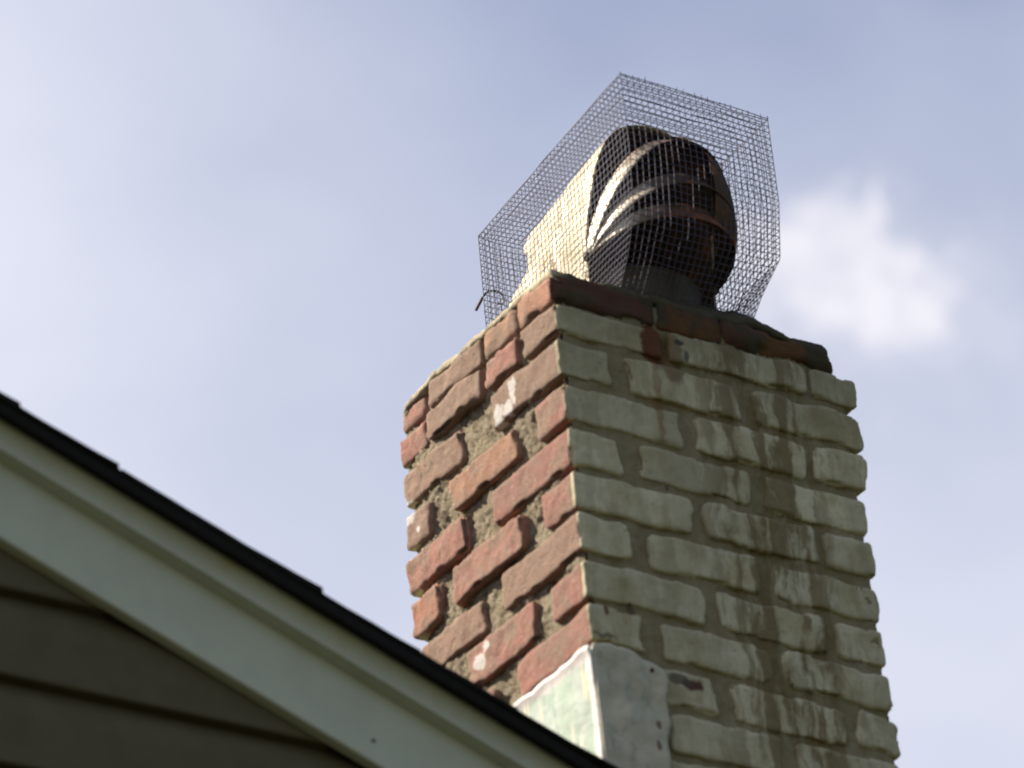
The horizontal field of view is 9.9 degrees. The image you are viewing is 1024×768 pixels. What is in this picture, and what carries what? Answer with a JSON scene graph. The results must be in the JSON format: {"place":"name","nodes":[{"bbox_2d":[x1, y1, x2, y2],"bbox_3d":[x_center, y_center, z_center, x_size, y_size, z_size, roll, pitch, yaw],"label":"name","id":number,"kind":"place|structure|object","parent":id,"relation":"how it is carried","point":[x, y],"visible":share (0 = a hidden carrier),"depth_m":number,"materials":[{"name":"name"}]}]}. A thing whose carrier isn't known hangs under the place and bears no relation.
{"place":"outdoors","nodes":[
{"label":"outdoors","id":0,"kind":"place"},
{"bbox_2d":[0,392,617,767],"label":"house","id":1,"kind":"structure","parent":0,"point":[143,624],"depth_m":7.17,"materials":[{"name":"white paint"}]},
{"bbox_2d":[400,269,900,767],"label":"chimney","id":2,"kind":"object","parent":1,"relation":"on","point":[637,527],"visible":0.91,"depth_m":7.90,"materials":[{"name":"brick"}]},
{"bbox_2d":[509,125,736,308],"bbox_3d":[0.160,-0.181,8.225,0.228,0.309,0.374,14,-37,-31],"label":"chimney cowl","id":3,"kind":"object","parent":2,"relation":"on","point":[721,204],"visible":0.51,"depth_m":8.22,"materials":[{"name":"metal"}]},
{"bbox_2d":[475,72,779,326],"bbox_3d":[0.163,-0.169,8.263,0.317,0.343,0.470,14,-37,-31],"label":"wire cage","id":4,"kind":"object","parent":2,"relation":"on","point":[741,298],"visible":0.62,"depth_m":8.16,"materials":[{"name":"grey metal"}]},
{"bbox_2d":[0,0,1023,767],"label":"sky","id":5,"kind":"structure","parent":0,"point":[238,238],"materials":[{"name":"blue"}]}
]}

